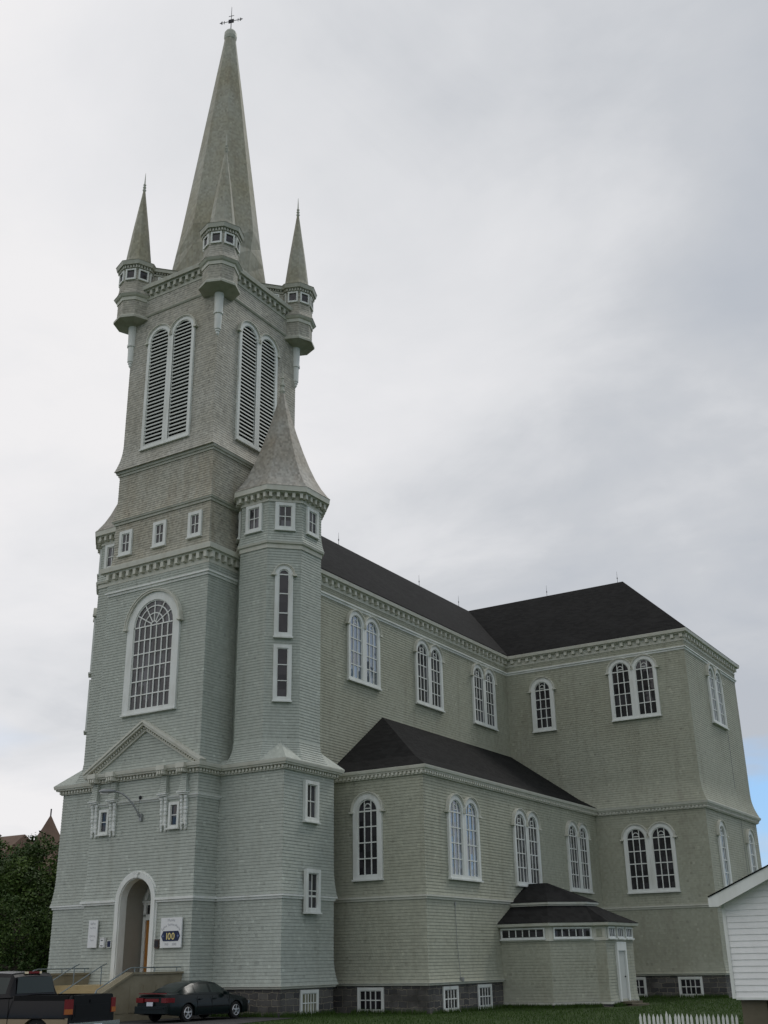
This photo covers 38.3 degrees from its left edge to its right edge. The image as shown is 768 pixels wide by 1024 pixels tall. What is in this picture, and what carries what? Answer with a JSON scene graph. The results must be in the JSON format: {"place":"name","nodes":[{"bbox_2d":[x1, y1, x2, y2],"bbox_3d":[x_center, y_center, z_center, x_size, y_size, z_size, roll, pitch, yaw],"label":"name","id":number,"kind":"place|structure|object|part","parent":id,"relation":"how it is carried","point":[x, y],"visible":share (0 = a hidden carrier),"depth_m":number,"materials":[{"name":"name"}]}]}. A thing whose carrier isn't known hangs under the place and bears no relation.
{"place":"outdoors","nodes":[
{"label":"outdoors","id":0,"kind":"place"},
{"bbox_2d":[0,809,59,961],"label":"house","id":1,"kind":"structure","parent":0,"point":[49,827],"depth_m":92.08,"materials":[{"name":"brown"}]},
{"bbox_2d":[120,1017,290,1023],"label":"parking asphalt","id":2,"kind":"structure","parent":0,"point":[215,1020],"depth_m":40.15,"materials":[{"name":"grey asphalt"}]},
{"bbox_2d":[0,971,119,1023],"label":"pickup truck","id":3,"kind":"object","parent":2,"relation":"on","point":[30,997],"visible":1,"depth_m":28.91,"materials":[{"name":"black metal"}]},
{"bbox_3d":[-10.531,13.025,30.390,2.016,0.578,1.818,-11,-24,23],"label":"window glass","id":4,"kind":"part","parent":3,"relation":"part of","materials":[{"name":"black glass"}]},
{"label":"rear window","id":5,"kind":"part","parent":3,"relation":"part of","materials":[{"name":"grey glass"}]},
{"bbox_2d":[134,981,249,1021],"bbox_3d":[-7.023,18.140,41.036,1.987,1.338,4.766,-15,-26,30],"label":"parked car","id":6,"kind":"object","parent":2,"relation":"on","point":[184,1001],"visible":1,"depth_m":40.05,"materials":[{"name":"black metal"}]},
{"bbox_3d":[-7.169,17.660,41.001,1.527,0.399,2.837,-15,-26,30],"label":"window glass","id":7,"kind":"part","parent":6,"relation":"part of","materials":[{"name":"black glass"}]},
{"bbox_2d":[0,0,767,866],"label":"sky","id":8,"kind":"structure","parent":0,"point":[534,232],"materials":[{"name":"white"}]},
{"bbox_2d":[209,993,743,1023],"bbox_3d":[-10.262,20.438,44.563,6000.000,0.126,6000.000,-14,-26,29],"label":"ground","id":9,"kind":"structure","parent":0,"point":[532,1013],"depth_m":41.83,"materials":[{"name":"green plant"}]},
{"bbox_2d":[0,837,50,970],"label":"tree","id":10,"kind":"object","parent":9,"relation":"on","point":[5,846],"visible":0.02,"depth_m":73.44,"materials":[{"name":"green plant"}]},
{"bbox_2d":[0,889,52,972],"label":"tree","id":11,"kind":"object","parent":9,"relation":"on","point":[40,925],"visible":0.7,"depth_m":55.62,"materials":[{"name":"green plant"}]},
{"bbox_2d":[0,835,53,970],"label":"tree","id":12,"kind":"object","parent":9,"relation":"on","point":[13,882],"visible":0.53,"depth_m":62.10,"materials":[{"name":"green plant"}]},
{"bbox_2d":[0,831,59,969],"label":"tree","id":13,"kind":"object","parent":9,"relation":"on","point":[35,854],"visible":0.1,"depth_m":69.13,"materials":[{"name":"green plant"}]},
{"bbox_2d":[35,916,51,966],"bbox_3d":[-15.705,23.495,58.983,6.472,6.136,6.610,1,-22,-4],"label":"tree","id":14,"kind":"object","parent":9,"relation":"on","point":[43,945],"depth_m":57.26,"materials":[{"name":"green plant"}]},
{"bbox_2d":[44,867,57,960],"bbox_3d":[-16.261,23.901,64.541,8.309,9.632,8.576,-2,-22,1],"label":"tree","id":15,"kind":"object","parent":9,"relation":"on","point":[51,899],"depth_m":63.64,"materials":[{"name":"green plant"}]},
{"bbox_2d":[33,963,183,1021],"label":"entrance steps","id":16,"kind":"structure","parent":9,"relation":"on","point":[125,989],"depth_m":42.15,"materials":[{"name":"concrete"}]},
{"bbox_2d":[47,11,761,1017],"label":"church","id":17,"kind":"structure","parent":9,"relation":"on","point":[359,783],"depth_m":52.35,"materials":[{"name":"grey wood"}]},
{"bbox_2d":[83,680,90,734],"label":"window","id":18,"kind":"structure","parent":17,"relation":"in","point":[85,731],"depth_m":53.72,"materials":[{"name":"white glass"}]},
{"bbox_2d":[88,608,96,677],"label":"window","id":19,"kind":"structure","parent":17,"relation":"in","point":[95,609],"depth_m":55.00,"materials":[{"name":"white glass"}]},
{"bbox_2d":[87,920,98,947],"bbox_3d":[-12.339,17.887,46.809,0.520,1.090,0.053,-14,-26,29],"label":"sign","id":20,"kind":"object","parent":17,"relation":"attached to","point":[92,934],"visible":1,"depth_m":46.78,"materials":[{"name":"white"}]},
{"bbox_2d":[97,549,101,579],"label":"window","id":21,"kind":"structure","parent":17,"relation":"in","point":[100,549],"depth_m":56.48,"materials":[{"name":"grey glass"}]},
{"bbox_2d":[99,937,105,947],"bbox_3d":[-11.806,18.060,46.327,0.270,0.390,0.140,-14,-26,29],"label":"mailbox","id":22,"kind":"object","parent":17,"relation":"attached to","point":[102,944],"visible":1,"depth_m":46.28,"materials":[{"name":"white metal"}]},
{"bbox_2d":[96,809,108,836],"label":"window","id":23,"kind":"structure","parent":17,"relation":"in","point":[103,821],"depth_m":48.49,"materials":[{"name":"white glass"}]},
{"bbox_2d":[106,940,111,947],"bbox_3d":[-11.492,18.062,46.173,0.240,0.280,0.050,-14,-26,29],"label":"plaque","id":24,"kind":"object","parent":17,"relation":"attached to","point":[109,944],"visible":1,"depth_m":46.16,"materials":[{"name":"blue"}]},
{"bbox_2d":[104,543,114,567],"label":"window","id":25,"kind":"structure","parent":17,"relation":"in","point":[109,549],"depth_m":55.92,"materials":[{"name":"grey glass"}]},
{"bbox_2d":[99,789,142,820],"bbox_3d":[-11.309,12.572,47.437,1.920,1.336,0.349,2,-22,-8],"label":"wall lamp","id":26,"kind":"object","parent":17,"relation":"attached to","point":[107,792],"visible":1,"depth_m":47.45,"materials":[{"name":"grey metal"}]},
{"bbox_2d":[116,529,133,557],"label":"window","id":27,"kind":"structure","parent":17,"relation":"in","point":[125,537],"depth_m":53.46,"materials":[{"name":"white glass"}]},
{"bbox_2d":[144,920,149,971],"bbox_3d":[-9.604,18.513,46.553,1.320,2.470,0.125,-14,-26,29],"label":"front door","id":28,"kind":"structure","parent":17,"relation":"in","point":[147,924],"depth_m":46.94,"materials":[{"name":"brown wood"}]},
{"bbox_2d":[120,588,183,717],"bbox_3d":[-10.574,6.252,50.160,3.520,5.790,0.270,-14,-26,29],"label":"window","id":29,"kind":"structure","parent":17,"relation":"in","point":[152,625],"depth_m":50.14,"materials":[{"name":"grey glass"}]},
{"bbox_2d":[154,939,159,948],"bbox_3d":[-9.234,17.550,44.852,0.260,0.360,0.055,-14,-26,29],"label":"plaque","id":30,"kind":"object","parent":17,"relation":"attached to","point":[156,943],"visible":1,"depth_m":44.84,"materials":[{"name":"brown metal"}]},
{"bbox_2d":[150,519,166,548],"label":"window","id":31,"kind":"structure","parent":17,"relation":"in","point":[159,534],"depth_m":52.40,"materials":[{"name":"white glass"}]},
{"bbox_2d":[160,917,182,947],"bbox_3d":[-8.599,16.995,44.629,1.120,1.140,0.079,-14,-26,29],"label":"sign","id":32,"kind":"object","parent":17,"relation":"attached to","point":[171,932],"visible":1,"depth_m":44.59,"materials":[{"name":"white"}]},
{"bbox_2d":[166,801,179,829],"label":"window","id":33,"kind":"structure","parent":17,"relation":"in","point":[173,811],"depth_m":46.50,"materials":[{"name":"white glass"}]},
{"bbox_2d":[185,509,202,539],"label":"window","id":34,"kind":"structure","parent":17,"relation":"in","point":[194,528],"depth_m":51.34,"materials":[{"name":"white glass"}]},
{"bbox_2d":[236,512,240,543],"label":"window","id":35,"kind":"structure","parent":17,"relation":"in","point":[239,515],"depth_m":52.06,"materials":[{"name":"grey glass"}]},
{"bbox_2d":[244,503,262,535],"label":"window","id":36,"kind":"structure","parent":17,"relation":"in","point":[254,513],"depth_m":51.35,"materials":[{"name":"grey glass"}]},
{"bbox_2d":[272,644,291,702],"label":"window","id":37,"kind":"structure","parent":17,"relation":"in","point":[282,653],"depth_m":48.36,"materials":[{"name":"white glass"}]},
{"bbox_2d":[271,563,296,638],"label":"window","id":38,"kind":"structure","parent":17,"relation":"in","point":[284,573],"depth_m":49.59,"materials":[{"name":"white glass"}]},
{"bbox_2d":[274,502,295,531],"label":"window","id":39,"kind":"structure","parent":17,"relation":"in","point":[284,511],"depth_m":51.13,"materials":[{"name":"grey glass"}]},
{"bbox_2d":[299,989,318,1015],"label":"window","id":40,"kind":"structure","parent":17,"relation":"in","point":[309,999],"depth_m":44.16,"materials":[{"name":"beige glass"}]},
{"bbox_2d":[302,779,320,823],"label":"window","id":41,"kind":"structure","parent":17,"relation":"in","point":[311,789],"depth_m":47.06,"materials":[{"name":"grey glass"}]},
{"bbox_2d":[303,869,321,913],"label":"window","id":42,"kind":"structure","parent":17,"relation":"in","point":[312,877],"depth_m":45.65,"materials":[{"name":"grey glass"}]},
{"bbox_2d":[306,506,319,539],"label":"window","id":43,"kind":"structure","parent":17,"relation":"in","point":[312,516],"depth_m":51.94,"materials":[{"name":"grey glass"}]},
{"bbox_2d":[345,609,382,690],"bbox_3d":[-0.985,6.937,55.836,0.200,3.735,3.280,-14,-26,29],"label":"window","id":44,"kind":"structure","parent":17,"relation":"in","point":[364,635],"depth_m":55.81,"materials":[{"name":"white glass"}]},
{"bbox_2d":[349,791,385,881],"bbox_3d":[-0.733,14.209,48.490,1.840,3.780,0.200,-14,-26,29],"label":"window","id":45,"kind":"structure","parent":17,"relation":"in","point":[367,808],"depth_m":48.48,"materials":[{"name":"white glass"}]},
{"bbox_2d":[357,987,383,1013],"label":"window","id":46,"kind":"structure","parent":17,"relation":"in","point":[370,997],"depth_m":46.03,"materials":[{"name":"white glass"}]},
{"bbox_2d":[413,639,445,712],"bbox_3d":[2.528,9.000,61.054,0.200,3.735,3.280,-14,-26,29],"label":"window","id":47,"kind":"structure","parent":17,"relation":"in","point":[429,660],"depth_m":61.03,"materials":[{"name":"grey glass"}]},
{"bbox_2d":[442,986,460,1011],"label":"window","id":48,"kind":"structure","parent":17,"relation":"in","point":[450,993],"depth_m":46.06,"materials":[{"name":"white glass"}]},
{"bbox_2d":[444,793,483,882],"bbox_3d":[3.644,14.701,49.878,0.200,3.735,3.280,-14,-26,29],"label":"window","id":49,"kind":"structure","parent":17,"relation":"in","point":[463,816],"depth_m":49.83,"materials":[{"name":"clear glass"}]},
{"bbox_2d":[470,663,498,731],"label":"window","id":50,"kind":"structure","parent":17,"relation":"in","point":[484,682],"depth_m":66.26,"materials":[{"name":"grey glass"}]},
{"bbox_2d":[477,984,492,1009],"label":"window","id":51,"kind":"structure","parent":17,"relation":"in","point":[484,991],"depth_m":48.51,"materials":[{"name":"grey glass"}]},
{"bbox_2d":[500,928,545,940],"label":"window","id":52,"kind":"structure","parent":17,"relation":"in","point":[519,932],"depth_m":50.36,"materials":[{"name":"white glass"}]},
{"bbox_2d":[511,808,542,886],"bbox_3d":[7.183,16.779,55.136,0.200,3.735,3.280,-14,-26,29],"label":"window","id":53,"kind":"structure","parent":17,"relation":"in","point":[526,827],"depth_m":55.10,"materials":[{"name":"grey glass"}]},
{"bbox_2d":[528,676,556,732],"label":"window","id":54,"kind":"structure","parent":17,"relation":"in","point":[541,689],"depth_m":67.65,"materials":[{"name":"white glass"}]},
{"bbox_2d":[553,927,592,939],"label":"window","id":55,"kind":"structure","parent":17,"relation":"in","point":[557,931],"depth_m":49.98,"materials":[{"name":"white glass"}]},
{"bbox_2d":[564,820,594,893],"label":"window","id":56,"kind":"structure","parent":17,"relation":"in","point":[577,836],"depth_m":60.31,"materials":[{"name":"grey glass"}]},
{"bbox_2d":[607,926,617,938],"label":"window","id":57,"kind":"structure","parent":17,"relation":"in","point":[611,933],"depth_m":50.46,"materials":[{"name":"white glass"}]},
{"bbox_2d":[616,927,625,939],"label":"window","id":58,"kind":"structure","parent":17,"relation":"in","point":[619,930],"depth_m":51.34,"materials":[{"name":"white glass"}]},
{"bbox_2d":[614,942,630,1000],"bbox_3d":[10.965,21.096,50.693,0.135,2.550,1.200,-14,-26,29],"label":"side door","id":59,"kind":"structure","parent":17,"relation":"in","point":[620,947],"depth_m":50.69,"materials":[{"name":"grey paint"}]},
{"bbox_2d":[624,927,634,939],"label":"window","id":60,"kind":"structure","parent":17,"relation":"in","point":[628,930],"depth_m":52.20,"materials":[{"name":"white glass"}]},
{"bbox_2d":[605,654,661,721],"bbox_3d":[14.659,10.304,64.906,3.280,3.735,0.200,-14,-26,29],"label":"window","id":61,"kind":"structure","parent":17,"relation":"in","point":[633,686],"depth_m":64.91,"materials":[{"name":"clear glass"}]},
{"bbox_2d":[636,977,646,996],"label":"window","id":62,"kind":"structure","parent":17,"relation":"in","point":[641,981],"depth_m":59.44,"materials":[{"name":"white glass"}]},
{"bbox_2d":[620,822,680,893],"bbox_3d":[14.774,19.168,61.273,3.280,3.735,0.200,-14,-26,29],"label":"window","id":63,"kind":"structure","parent":17,"relation":"in","point":[651,864],"depth_m":61.26,"materials":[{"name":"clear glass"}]},
{"bbox_2d":[678,977,703,997],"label":"window","id":64,"kind":"structure","parent":17,"relation":"in","point":[687,985],"depth_m":58.13,"materials":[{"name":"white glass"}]},
{"bbox_2d":[705,664,728,730],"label":"window","id":65,"kind":"structure","parent":17,"relation":"in","point":[714,677],"depth_m":67.61,"materials":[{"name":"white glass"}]},
{"bbox_2d":[716,820,732,886],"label":"window","id":66,"kind":"structure","parent":17,"relation":"in","point":[721,829],"depth_m":61.68,"materials":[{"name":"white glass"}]},
{"bbox_2d":[745,829,757,872],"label":"window","id":67,"kind":"structure","parent":17,"relation":"in","point":[750,837],"depth_m":66.65,"materials":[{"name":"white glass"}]},
{"bbox_2d":[639,1012,738,1023],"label":"picket fence","id":68,"kind":"object","parent":9,"relation":"on","point":[687,1019],"visible":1,"depth_m":22.33,"materials":[{"name":"white wood"}]},
{"bbox_2d":[708,865,767,1023],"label":"garage","id":69,"kind":"structure","parent":9,"relation":"on","point":[742,903],"depth_m":19.49,"materials":[{"name":"white wood"}]}
]}

